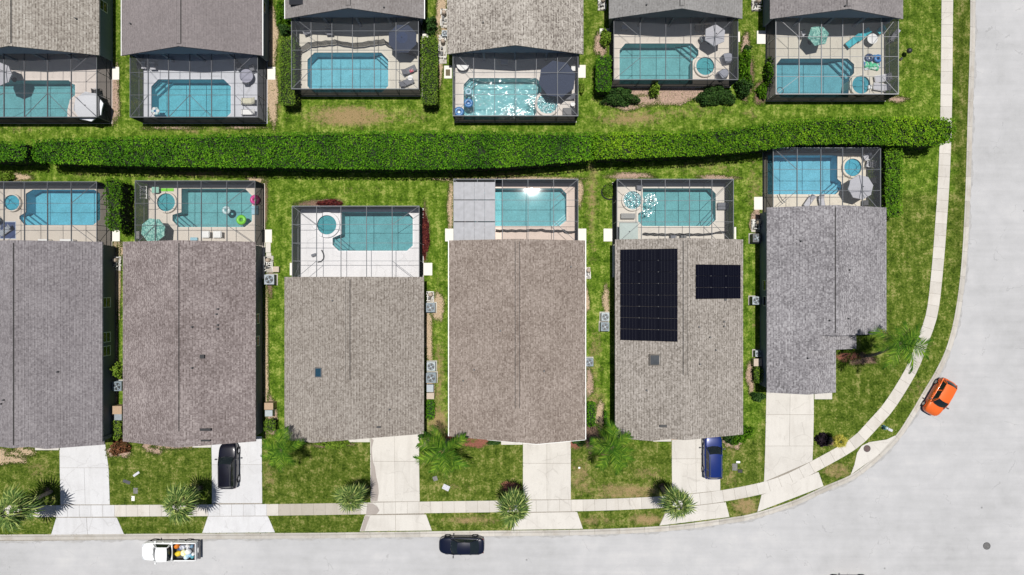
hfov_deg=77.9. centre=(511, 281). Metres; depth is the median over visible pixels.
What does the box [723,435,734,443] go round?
shrub
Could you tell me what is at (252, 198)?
swim ring
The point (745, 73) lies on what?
shrub
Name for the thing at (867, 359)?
mulch bed
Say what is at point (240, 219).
swim ring
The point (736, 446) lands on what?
mulch bed
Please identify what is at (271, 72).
landing pad
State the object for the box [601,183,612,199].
garden edging
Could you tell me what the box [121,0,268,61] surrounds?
house
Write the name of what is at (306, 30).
patio chair
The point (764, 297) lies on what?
window
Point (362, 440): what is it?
entry walk
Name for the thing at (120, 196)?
hedge
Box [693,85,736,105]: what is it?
shrub
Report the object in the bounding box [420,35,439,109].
hedge
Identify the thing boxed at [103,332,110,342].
window
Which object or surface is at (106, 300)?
window
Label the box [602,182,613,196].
shrub
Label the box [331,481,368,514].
palm tree
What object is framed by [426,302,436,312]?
air conditioner
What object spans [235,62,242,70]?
patio chair
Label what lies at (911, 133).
hedge
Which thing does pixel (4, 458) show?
mulch bed
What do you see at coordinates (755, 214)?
mulch bed
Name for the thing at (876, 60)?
swim ring
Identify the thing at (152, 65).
patio chair
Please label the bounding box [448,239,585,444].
house
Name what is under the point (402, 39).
patio umbrella
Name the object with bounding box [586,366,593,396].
mulch bed
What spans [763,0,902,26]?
house
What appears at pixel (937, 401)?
parked car
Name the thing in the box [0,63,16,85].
patio umbrella
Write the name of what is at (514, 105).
swimming pool
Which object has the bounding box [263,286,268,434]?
mulch bed
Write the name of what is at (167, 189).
pool noodle
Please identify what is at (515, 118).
pool enclosure
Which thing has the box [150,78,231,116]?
swimming pool
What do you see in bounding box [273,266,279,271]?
utility box
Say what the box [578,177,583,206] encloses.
mulch bed
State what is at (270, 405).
utility box
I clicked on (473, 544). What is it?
parked car
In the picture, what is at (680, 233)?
pool fence
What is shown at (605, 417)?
hedge
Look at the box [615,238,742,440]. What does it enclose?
house
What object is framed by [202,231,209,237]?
sun lounger
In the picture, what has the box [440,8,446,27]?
pool pump set
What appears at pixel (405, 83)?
sun lounger
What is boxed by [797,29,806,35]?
patio chair
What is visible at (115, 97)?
mulch bed
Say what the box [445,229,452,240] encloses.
landing pad
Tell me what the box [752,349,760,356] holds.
air conditioner
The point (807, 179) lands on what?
swimming pool
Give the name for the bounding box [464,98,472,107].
swim ring
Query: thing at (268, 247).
utility box
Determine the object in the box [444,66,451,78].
landing pad
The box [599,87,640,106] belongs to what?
shrub
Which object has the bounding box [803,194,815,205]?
sun lounger
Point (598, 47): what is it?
mulch bed
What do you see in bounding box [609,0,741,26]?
house
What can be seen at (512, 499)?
palm tree
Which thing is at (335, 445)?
shrub
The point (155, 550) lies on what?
pickup truck
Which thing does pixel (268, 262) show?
pool pump set
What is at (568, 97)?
sun lounger
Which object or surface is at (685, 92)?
mulch bed
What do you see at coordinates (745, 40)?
mulch bed
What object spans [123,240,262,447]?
house
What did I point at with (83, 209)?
swimming pool
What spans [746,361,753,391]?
mulch bed
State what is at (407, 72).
sun lounger
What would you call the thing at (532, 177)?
mulch bed
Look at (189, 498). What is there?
palm tree
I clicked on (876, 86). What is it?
sun lounger
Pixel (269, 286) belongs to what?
mulch bed
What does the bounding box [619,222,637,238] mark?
patio umbrella
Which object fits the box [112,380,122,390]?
air conditioner
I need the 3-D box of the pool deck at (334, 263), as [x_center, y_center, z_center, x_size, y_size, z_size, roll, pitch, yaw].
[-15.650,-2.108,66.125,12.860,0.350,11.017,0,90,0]
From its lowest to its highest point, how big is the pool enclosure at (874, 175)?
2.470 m
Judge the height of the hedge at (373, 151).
4.057 m
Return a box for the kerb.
[0,0,974,539]
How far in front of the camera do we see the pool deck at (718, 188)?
65.95 m
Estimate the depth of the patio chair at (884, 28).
65.49 m
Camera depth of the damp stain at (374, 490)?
65.96 m
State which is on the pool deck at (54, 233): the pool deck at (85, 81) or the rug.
the rug
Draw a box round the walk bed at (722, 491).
[114,71,951,515]
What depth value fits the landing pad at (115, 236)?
65.95 m
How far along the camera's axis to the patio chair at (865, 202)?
65.49 m
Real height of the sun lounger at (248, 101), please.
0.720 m
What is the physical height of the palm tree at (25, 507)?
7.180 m
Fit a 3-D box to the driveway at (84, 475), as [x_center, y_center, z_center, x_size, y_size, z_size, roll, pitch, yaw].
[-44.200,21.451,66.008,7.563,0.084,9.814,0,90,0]
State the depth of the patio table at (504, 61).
65.50 m
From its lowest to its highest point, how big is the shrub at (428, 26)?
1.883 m
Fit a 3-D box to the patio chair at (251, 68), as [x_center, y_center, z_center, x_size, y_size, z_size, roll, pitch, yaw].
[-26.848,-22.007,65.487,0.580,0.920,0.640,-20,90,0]
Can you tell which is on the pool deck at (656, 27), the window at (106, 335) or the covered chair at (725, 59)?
the covered chair at (725, 59)
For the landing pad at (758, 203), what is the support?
on the lawn at (902, 276)
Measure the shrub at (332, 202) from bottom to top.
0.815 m
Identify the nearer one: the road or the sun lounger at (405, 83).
the sun lounger at (405, 83)
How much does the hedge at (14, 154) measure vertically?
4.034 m
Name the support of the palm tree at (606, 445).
on the lawn at (902, 276)
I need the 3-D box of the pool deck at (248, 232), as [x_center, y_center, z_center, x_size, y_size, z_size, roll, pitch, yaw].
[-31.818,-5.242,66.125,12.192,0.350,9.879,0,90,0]
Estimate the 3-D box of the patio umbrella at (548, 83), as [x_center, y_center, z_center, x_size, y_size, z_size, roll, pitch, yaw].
[4.576,-20.493,64.767,3.572,2.360,3.572,8,90,0]
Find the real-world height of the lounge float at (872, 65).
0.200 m
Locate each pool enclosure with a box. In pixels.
[0,54,111,122]
[0,181,111,245]
[130,54,266,122]
[135,180,263,245]
[291,17,421,95]
[292,206,422,276]
[453,53,577,121]
[453,179,577,239]
[610,17,737,86]
[613,179,733,244]
[763,147,880,212]
[766,18,898,100]
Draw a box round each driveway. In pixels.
[51,440,123,534]
[202,436,274,532]
[360,434,431,530]
[512,441,582,529]
[659,439,728,525]
[757,392,822,511]
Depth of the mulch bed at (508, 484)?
65.96 m
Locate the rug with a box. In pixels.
[0,221,15,238]
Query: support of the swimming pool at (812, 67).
in the pool deck at (788, 46)
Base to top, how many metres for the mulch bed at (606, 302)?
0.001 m
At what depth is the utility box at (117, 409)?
64.86 m
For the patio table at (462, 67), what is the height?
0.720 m
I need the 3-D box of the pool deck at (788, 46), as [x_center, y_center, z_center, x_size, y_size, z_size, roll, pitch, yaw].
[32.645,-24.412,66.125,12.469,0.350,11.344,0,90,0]
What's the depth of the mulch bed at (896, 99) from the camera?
65.97 m
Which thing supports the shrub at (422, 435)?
on the mulch bed
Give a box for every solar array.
[620,249,677,341]
[696,264,740,298]
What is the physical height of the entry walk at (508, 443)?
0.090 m
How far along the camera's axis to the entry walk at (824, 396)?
65.96 m
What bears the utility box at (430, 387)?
on the mulch bed
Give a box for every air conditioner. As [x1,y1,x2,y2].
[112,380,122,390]
[264,274,277,284]
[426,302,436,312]
[426,371,437,382]
[427,360,436,370]
[442,30,446,37]
[586,357,592,365]
[599,321,608,330]
[600,312,608,320]
[748,233,760,243]
[748,296,759,304]
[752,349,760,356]
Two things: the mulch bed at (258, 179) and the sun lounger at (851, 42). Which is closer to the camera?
the sun lounger at (851, 42)
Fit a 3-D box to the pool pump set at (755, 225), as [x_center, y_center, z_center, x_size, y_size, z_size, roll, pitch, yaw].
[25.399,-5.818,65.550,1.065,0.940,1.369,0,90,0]
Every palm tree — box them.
[0,482,52,533]
[160,482,201,525]
[259,425,305,472]
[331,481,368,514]
[413,424,470,478]
[493,486,531,529]
[587,419,636,474]
[658,484,697,520]
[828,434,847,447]
[864,320,934,373]
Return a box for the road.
[0,0,1023,574]
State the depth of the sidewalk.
65.97 m
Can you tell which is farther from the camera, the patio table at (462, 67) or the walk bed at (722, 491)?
the walk bed at (722, 491)
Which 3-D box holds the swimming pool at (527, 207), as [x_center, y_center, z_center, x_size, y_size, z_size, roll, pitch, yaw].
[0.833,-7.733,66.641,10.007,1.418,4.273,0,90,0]
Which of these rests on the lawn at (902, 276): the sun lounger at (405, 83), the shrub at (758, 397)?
the shrub at (758, 397)
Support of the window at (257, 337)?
in the house at (192, 343)
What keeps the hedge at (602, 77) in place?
on the lawn at (902, 276)
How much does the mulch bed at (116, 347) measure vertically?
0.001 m
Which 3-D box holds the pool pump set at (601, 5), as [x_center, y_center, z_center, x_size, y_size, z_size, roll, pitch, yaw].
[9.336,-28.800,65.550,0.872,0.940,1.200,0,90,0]
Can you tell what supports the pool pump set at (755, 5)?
on the lawn at (902, 276)
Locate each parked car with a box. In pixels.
[215,443,240,488]
[439,534,484,557]
[702,437,725,479]
[921,377,957,415]
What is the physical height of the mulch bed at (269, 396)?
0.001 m
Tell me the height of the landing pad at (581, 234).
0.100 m
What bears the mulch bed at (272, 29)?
on the lawn at (902, 276)
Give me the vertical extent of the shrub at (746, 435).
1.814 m
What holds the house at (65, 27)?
on the lawn at (902, 276)
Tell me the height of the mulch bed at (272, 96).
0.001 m
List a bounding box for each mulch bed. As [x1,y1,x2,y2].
[0,449,26,464]
[6,447,35,457]
[13,172,33,180]
[107,448,130,457]
[112,64,119,125]
[113,241,120,319]
[116,299,117,404]
[142,444,161,453]
[143,126,196,128]
[229,125,263,128]
[246,177,262,182]
[262,177,267,221]
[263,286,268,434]
[267,1,278,66]
[267,76,278,129]
[267,272,272,297]
[267,395,277,434]
[296,199,341,205]
[424,313,432,359]
[429,176,583,180]
[432,292,444,320]
[435,0,446,33]
[435,25,442,88]
[438,435,475,440]
[447,173,452,228]
[457,439,488,447]
[501,481,521,492]
[571,441,583,448]
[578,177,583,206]
[585,417,600,453]
[586,291,589,310]
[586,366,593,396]
[594,33,606,55]
[595,399,603,429]
[602,284,609,312]
[606,95,658,110]
[607,172,656,178]
[619,88,708,104]
[700,175,735,178]
[722,436,741,449]
[738,58,753,100]
[741,33,749,51]
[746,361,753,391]
[749,210,759,232]
[754,81,765,103]
[836,352,859,361]
[849,352,875,364]
[888,96,908,102]
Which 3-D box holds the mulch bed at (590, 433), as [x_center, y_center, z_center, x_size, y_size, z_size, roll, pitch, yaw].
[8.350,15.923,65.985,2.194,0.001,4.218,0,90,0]
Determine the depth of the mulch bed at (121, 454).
65.99 m
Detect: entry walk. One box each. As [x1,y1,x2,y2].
[35,448,58,449]
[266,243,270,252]
[348,438,369,441]
[501,441,522,444]
[814,393,831,398]
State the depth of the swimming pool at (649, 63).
67.35 m
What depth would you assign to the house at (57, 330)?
61.88 m
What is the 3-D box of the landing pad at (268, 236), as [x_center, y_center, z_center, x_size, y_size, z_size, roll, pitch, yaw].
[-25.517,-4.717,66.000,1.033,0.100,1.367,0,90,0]
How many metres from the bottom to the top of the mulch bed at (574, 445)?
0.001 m
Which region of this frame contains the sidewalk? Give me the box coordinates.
[2,0,952,516]
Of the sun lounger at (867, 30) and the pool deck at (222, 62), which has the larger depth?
the pool deck at (222, 62)
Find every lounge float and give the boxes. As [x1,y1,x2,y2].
[251,206,254,214]
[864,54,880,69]
[864,61,879,70]
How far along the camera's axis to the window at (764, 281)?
64.69 m
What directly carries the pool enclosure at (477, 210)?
on the pool deck at (569, 225)
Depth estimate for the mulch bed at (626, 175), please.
65.97 m
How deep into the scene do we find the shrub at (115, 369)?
65.02 m
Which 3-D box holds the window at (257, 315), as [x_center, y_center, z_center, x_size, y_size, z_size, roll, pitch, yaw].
[-25.937,3.800,64.425,0.060,1.290,1.040,0,90,0]
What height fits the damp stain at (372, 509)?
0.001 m
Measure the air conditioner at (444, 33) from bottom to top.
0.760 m
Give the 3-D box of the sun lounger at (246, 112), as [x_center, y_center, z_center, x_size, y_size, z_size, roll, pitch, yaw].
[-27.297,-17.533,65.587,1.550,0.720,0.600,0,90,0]
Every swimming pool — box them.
[0,79,76,116]
[5,188,95,226]
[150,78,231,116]
[156,187,253,228]
[306,51,389,87]
[314,210,413,251]
[462,76,559,114]
[472,187,567,227]
[618,42,715,78]
[621,187,716,227]
[774,154,861,195]
[776,57,872,93]
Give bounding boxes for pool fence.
[297,39,416,56]
[496,229,575,231]
[644,230,728,234]
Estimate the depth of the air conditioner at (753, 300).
65.05 m
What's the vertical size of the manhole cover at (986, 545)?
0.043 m
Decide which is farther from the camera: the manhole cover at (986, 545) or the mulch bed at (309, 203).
the manhole cover at (986, 545)
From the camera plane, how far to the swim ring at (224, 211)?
65.76 m
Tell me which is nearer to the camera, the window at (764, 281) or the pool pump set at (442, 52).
the window at (764, 281)
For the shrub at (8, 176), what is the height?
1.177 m
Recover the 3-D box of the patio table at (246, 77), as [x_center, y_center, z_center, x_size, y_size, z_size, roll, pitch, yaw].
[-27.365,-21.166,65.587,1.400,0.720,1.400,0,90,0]
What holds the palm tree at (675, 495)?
on the mulch bed
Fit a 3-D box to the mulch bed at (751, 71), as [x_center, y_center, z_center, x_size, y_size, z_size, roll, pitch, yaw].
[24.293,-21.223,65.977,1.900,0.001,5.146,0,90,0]
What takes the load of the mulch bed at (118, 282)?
on the lawn at (902, 276)
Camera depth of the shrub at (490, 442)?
65.57 m
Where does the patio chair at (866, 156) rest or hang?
on the pool deck at (848, 199)
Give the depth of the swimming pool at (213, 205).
67.35 m
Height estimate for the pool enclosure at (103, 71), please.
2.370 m
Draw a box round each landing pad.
[112,67,118,79]
[112,230,119,240]
[264,230,271,242]
[267,67,275,79]
[423,263,431,274]
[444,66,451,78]
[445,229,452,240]
[578,65,585,77]
[578,229,585,239]
[604,229,612,240]
[754,197,762,209]
[757,31,765,43]
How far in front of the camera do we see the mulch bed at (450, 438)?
65.99 m
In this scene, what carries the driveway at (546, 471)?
on the lawn at (902, 276)
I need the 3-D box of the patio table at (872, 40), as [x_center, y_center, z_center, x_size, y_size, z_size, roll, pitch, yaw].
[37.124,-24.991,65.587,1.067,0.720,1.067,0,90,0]
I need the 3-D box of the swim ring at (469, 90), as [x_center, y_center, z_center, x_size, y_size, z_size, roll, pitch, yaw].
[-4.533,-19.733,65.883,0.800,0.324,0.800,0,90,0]
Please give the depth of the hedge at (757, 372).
65.03 m
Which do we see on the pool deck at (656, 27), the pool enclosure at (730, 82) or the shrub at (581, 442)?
the pool enclosure at (730, 82)
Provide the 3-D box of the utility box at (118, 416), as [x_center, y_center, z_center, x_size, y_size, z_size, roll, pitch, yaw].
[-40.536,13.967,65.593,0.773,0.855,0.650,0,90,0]
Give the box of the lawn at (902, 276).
[0,0,969,534]
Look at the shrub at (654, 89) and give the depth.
64.82 m
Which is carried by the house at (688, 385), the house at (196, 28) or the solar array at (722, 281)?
the solar array at (722, 281)
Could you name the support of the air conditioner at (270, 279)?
on the lawn at (902, 276)
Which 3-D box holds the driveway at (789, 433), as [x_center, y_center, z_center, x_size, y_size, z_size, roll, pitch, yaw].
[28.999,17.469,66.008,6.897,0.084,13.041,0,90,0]
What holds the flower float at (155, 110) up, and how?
in the swimming pool at (200, 91)
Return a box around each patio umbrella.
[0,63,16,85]
[73,92,103,121]
[141,218,165,240]
[389,25,416,52]
[539,61,575,97]
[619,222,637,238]
[705,24,724,46]
[807,26,828,45]
[848,175,872,199]
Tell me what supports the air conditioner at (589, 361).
on the lawn at (902, 276)
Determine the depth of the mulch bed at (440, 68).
65.97 m
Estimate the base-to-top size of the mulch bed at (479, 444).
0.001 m
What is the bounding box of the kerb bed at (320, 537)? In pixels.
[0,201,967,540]
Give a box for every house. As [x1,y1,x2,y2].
[0,0,112,61]
[0,240,115,448]
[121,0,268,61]
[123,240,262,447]
[284,0,424,26]
[284,277,423,442]
[447,0,582,60]
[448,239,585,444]
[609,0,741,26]
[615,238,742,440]
[760,205,885,394]
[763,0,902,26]
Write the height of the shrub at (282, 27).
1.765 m
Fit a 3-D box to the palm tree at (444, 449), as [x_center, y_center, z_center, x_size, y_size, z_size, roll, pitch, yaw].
[-6.615,15.985,62.033,5.644,7.944,5.218,0,90,0]
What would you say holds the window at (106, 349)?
in the house at (57, 330)
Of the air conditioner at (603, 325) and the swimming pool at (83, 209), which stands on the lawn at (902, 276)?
the air conditioner at (603, 325)
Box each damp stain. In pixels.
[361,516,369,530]
[366,503,378,514]
[371,438,378,500]
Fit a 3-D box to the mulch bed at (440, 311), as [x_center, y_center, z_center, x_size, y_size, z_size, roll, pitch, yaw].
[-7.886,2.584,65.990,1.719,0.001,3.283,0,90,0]
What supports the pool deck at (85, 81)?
on the lawn at (902, 276)
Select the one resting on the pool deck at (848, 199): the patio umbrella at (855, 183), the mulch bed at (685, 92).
the patio umbrella at (855, 183)
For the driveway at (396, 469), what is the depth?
65.97 m
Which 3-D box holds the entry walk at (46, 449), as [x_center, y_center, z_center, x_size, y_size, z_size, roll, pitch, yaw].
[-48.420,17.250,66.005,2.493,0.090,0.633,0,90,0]
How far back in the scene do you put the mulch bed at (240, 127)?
65.98 m
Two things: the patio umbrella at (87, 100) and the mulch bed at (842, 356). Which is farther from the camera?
the mulch bed at (842, 356)
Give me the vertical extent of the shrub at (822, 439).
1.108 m
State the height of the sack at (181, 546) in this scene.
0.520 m
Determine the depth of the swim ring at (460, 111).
65.60 m
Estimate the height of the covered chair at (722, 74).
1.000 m
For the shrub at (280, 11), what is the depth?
65.00 m
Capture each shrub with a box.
[0,172,16,180]
[109,361,122,378]
[109,438,130,455]
[275,0,290,28]
[278,23,290,37]
[316,199,342,205]
[316,440,349,449]
[418,429,430,437]
[422,16,437,36]
[422,210,429,260]
[486,440,499,444]
[572,440,585,446]
[578,82,584,94]
[599,27,610,47]
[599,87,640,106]
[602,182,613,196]
[649,81,659,97]
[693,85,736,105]
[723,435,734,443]
[731,423,753,445]
[734,79,754,98]
[736,48,752,95]
[743,44,752,51]
[750,392,765,401]
[755,82,766,98]
[763,56,773,86]
[815,432,829,446]
[836,349,854,352]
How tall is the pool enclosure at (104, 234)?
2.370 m
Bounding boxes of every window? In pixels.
[100,0,107,13]
[103,297,110,307]
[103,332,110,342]
[103,345,110,356]
[256,313,259,323]
[256,335,259,345]
[763,280,765,289]
[763,296,765,305]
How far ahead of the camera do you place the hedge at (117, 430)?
65.18 m
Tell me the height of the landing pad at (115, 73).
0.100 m
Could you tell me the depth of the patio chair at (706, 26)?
65.49 m
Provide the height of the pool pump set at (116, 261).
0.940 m
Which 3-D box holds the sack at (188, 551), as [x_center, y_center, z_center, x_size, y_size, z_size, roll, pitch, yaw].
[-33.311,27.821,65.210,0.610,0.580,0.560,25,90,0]
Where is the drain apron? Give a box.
[851,436,894,473]
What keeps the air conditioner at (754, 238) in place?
on the lawn at (902, 276)
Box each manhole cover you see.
[864,445,870,451]
[983,542,989,549]
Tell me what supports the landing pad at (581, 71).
on the lawn at (902, 276)
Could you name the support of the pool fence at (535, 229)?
on the pool deck at (569, 225)
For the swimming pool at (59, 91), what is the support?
in the pool deck at (85, 81)
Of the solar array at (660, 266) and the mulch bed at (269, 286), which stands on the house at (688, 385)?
the solar array at (660, 266)
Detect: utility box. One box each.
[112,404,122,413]
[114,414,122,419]
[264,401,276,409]
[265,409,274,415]
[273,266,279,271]
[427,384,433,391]
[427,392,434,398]
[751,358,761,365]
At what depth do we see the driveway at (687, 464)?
65.97 m
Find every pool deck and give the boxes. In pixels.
[0,54,111,123]
[0,186,102,241]
[143,54,267,123]
[149,184,264,278]
[300,18,422,96]
[301,209,419,276]
[454,53,575,122]
[456,183,574,239]
[609,18,730,87]
[612,182,724,276]
[766,18,884,101]
[774,153,866,206]
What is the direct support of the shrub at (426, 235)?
on the mulch bed
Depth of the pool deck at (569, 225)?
65.95 m
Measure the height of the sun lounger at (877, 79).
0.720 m
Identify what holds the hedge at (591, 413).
on the lawn at (902, 276)
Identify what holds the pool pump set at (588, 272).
on the lawn at (902, 276)
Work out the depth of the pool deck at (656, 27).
65.95 m
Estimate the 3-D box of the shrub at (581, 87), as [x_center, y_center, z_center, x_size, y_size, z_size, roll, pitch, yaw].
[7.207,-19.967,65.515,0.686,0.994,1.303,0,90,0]
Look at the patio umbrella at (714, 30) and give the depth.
63.99 m
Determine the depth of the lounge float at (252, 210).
65.77 m
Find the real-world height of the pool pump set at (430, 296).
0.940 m
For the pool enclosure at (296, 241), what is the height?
2.570 m
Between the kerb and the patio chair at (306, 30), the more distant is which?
the kerb
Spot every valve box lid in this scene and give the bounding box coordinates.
[442,484,449,490]
[732,464,736,470]
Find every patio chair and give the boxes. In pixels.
[140,62,147,68]
[149,62,157,70]
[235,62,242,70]
[249,64,256,71]
[301,25,310,35]
[326,27,333,35]
[703,23,710,31]
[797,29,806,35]
[861,200,869,205]
[863,153,871,160]
[874,25,886,35]
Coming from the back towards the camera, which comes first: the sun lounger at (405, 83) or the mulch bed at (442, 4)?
the mulch bed at (442, 4)
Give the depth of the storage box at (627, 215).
65.45 m
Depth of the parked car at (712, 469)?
64.58 m
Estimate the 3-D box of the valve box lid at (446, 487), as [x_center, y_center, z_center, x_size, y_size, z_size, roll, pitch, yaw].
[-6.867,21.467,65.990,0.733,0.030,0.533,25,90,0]
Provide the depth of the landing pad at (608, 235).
65.95 m
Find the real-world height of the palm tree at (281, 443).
6.582 m
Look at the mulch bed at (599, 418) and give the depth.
65.98 m
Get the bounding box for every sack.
[179,544,185,549]
[180,549,186,556]
[185,548,191,554]
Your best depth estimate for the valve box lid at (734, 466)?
65.97 m
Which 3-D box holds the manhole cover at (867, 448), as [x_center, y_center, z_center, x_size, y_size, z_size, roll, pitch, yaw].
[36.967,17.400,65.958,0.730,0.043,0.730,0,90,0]
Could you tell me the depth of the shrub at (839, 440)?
63.41 m
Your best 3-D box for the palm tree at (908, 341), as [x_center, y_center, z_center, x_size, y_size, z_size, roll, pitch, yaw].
[35.926,6.031,61.469,5.047,9.104,4.980,0,90,0]
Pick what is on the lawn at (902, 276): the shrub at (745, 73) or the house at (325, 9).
the house at (325, 9)
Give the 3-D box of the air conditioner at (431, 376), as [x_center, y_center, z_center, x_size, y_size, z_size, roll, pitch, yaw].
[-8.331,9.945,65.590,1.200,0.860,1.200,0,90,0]
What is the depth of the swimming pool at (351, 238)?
67.35 m
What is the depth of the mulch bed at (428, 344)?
65.99 m
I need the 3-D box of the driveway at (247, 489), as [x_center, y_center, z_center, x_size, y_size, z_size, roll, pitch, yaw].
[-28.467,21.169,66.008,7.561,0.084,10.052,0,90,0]
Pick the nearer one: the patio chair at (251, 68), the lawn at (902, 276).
the patio chair at (251, 68)
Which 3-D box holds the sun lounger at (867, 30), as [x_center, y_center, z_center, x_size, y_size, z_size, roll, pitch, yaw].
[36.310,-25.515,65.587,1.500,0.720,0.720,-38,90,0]
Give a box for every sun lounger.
[0,224,11,235]
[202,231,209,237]
[213,231,221,237]
[241,97,254,105]
[241,109,254,115]
[399,79,414,86]
[401,64,416,74]
[560,93,574,99]
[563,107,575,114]
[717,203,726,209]
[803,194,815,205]
[818,194,824,205]
[845,33,861,48]
[859,27,871,41]
[873,82,888,91]
[874,74,887,82]
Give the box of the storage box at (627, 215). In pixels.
[620,213,634,218]
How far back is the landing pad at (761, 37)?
65.95 m
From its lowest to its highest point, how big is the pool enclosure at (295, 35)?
2.370 m
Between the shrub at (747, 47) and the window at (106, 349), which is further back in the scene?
the shrub at (747, 47)
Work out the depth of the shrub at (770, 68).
64.87 m
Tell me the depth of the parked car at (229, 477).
64.71 m
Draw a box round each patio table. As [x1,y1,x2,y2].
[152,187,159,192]
[239,69,252,82]
[457,64,468,70]
[501,59,507,65]
[865,33,877,44]
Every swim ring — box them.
[222,206,230,213]
[236,215,245,224]
[250,195,254,204]
[455,107,463,114]
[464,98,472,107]
[465,88,471,95]
[864,54,873,61]
[874,54,880,62]
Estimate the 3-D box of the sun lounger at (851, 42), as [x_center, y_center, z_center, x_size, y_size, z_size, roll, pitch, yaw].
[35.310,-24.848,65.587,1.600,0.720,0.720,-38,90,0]
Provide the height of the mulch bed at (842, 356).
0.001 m
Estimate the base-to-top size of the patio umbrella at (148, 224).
2.410 m
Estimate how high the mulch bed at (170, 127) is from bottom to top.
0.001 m
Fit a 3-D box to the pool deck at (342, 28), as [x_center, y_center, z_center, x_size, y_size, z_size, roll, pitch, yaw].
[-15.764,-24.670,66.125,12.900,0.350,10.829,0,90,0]
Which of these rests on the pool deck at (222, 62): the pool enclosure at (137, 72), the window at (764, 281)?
the pool enclosure at (137, 72)
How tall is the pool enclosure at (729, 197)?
2.470 m
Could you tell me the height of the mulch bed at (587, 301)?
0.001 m
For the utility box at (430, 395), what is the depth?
65.47 m
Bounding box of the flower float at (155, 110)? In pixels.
[151,107,159,114]
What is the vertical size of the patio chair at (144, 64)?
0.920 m
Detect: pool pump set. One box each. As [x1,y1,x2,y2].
[112,256,121,270]
[263,256,273,271]
[426,291,433,301]
[438,34,446,63]
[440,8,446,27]
[586,267,590,278]
[598,0,605,10]
[751,0,761,10]
[751,219,760,231]
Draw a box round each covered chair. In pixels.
[715,69,728,78]
[719,53,731,65]
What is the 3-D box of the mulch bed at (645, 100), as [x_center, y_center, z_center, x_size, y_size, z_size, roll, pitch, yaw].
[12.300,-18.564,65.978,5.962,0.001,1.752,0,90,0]
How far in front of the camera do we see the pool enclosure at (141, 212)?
64.40 m
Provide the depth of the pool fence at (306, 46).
65.33 m
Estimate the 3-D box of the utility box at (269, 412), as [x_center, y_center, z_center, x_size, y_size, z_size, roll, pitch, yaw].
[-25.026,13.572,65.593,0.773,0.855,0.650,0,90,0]
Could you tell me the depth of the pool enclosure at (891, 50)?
64.32 m
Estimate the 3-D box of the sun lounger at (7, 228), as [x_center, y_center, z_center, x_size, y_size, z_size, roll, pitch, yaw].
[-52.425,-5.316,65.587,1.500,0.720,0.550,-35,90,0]
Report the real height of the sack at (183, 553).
0.600 m
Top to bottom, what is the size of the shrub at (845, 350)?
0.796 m
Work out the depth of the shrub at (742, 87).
64.80 m
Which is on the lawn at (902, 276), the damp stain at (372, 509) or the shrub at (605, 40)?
the shrub at (605, 40)
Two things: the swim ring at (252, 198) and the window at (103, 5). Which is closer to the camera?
the window at (103, 5)
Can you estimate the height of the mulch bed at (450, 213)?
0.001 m
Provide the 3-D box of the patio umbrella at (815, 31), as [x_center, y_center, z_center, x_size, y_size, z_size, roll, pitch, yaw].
[31.006,-24.888,64.742,2.146,2.410,2.076,0,90,0]
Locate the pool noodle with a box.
[161,188,173,190]
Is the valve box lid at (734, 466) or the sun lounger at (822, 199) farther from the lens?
the valve box lid at (734, 466)
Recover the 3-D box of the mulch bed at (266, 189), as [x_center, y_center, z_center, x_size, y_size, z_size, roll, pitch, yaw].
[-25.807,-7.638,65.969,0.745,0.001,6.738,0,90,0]
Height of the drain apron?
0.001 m
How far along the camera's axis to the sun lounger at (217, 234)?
65.59 m
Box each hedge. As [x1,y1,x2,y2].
[0,140,48,166]
[31,129,593,174]
[102,177,134,232]
[111,420,122,439]
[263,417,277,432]
[278,36,301,109]
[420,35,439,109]
[425,399,434,419]
[586,401,596,426]
[591,115,956,164]
[593,55,611,96]
[603,410,608,426]
[752,366,763,382]
[877,146,904,217]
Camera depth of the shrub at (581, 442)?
65.40 m
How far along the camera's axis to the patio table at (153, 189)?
65.45 m
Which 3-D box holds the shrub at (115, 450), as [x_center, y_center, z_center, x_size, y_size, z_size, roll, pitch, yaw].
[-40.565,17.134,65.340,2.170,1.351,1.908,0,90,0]
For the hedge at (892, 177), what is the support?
on the lawn at (902, 276)
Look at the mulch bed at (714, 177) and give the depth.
65.97 m
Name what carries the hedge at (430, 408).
on the lawn at (902, 276)
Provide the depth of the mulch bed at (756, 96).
65.98 m
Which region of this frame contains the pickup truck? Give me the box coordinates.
[142,538,200,563]
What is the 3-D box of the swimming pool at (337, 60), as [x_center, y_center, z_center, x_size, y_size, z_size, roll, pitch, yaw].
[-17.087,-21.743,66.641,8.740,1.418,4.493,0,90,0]
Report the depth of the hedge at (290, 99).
63.98 m
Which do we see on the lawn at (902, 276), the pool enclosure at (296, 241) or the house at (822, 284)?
the house at (822, 284)

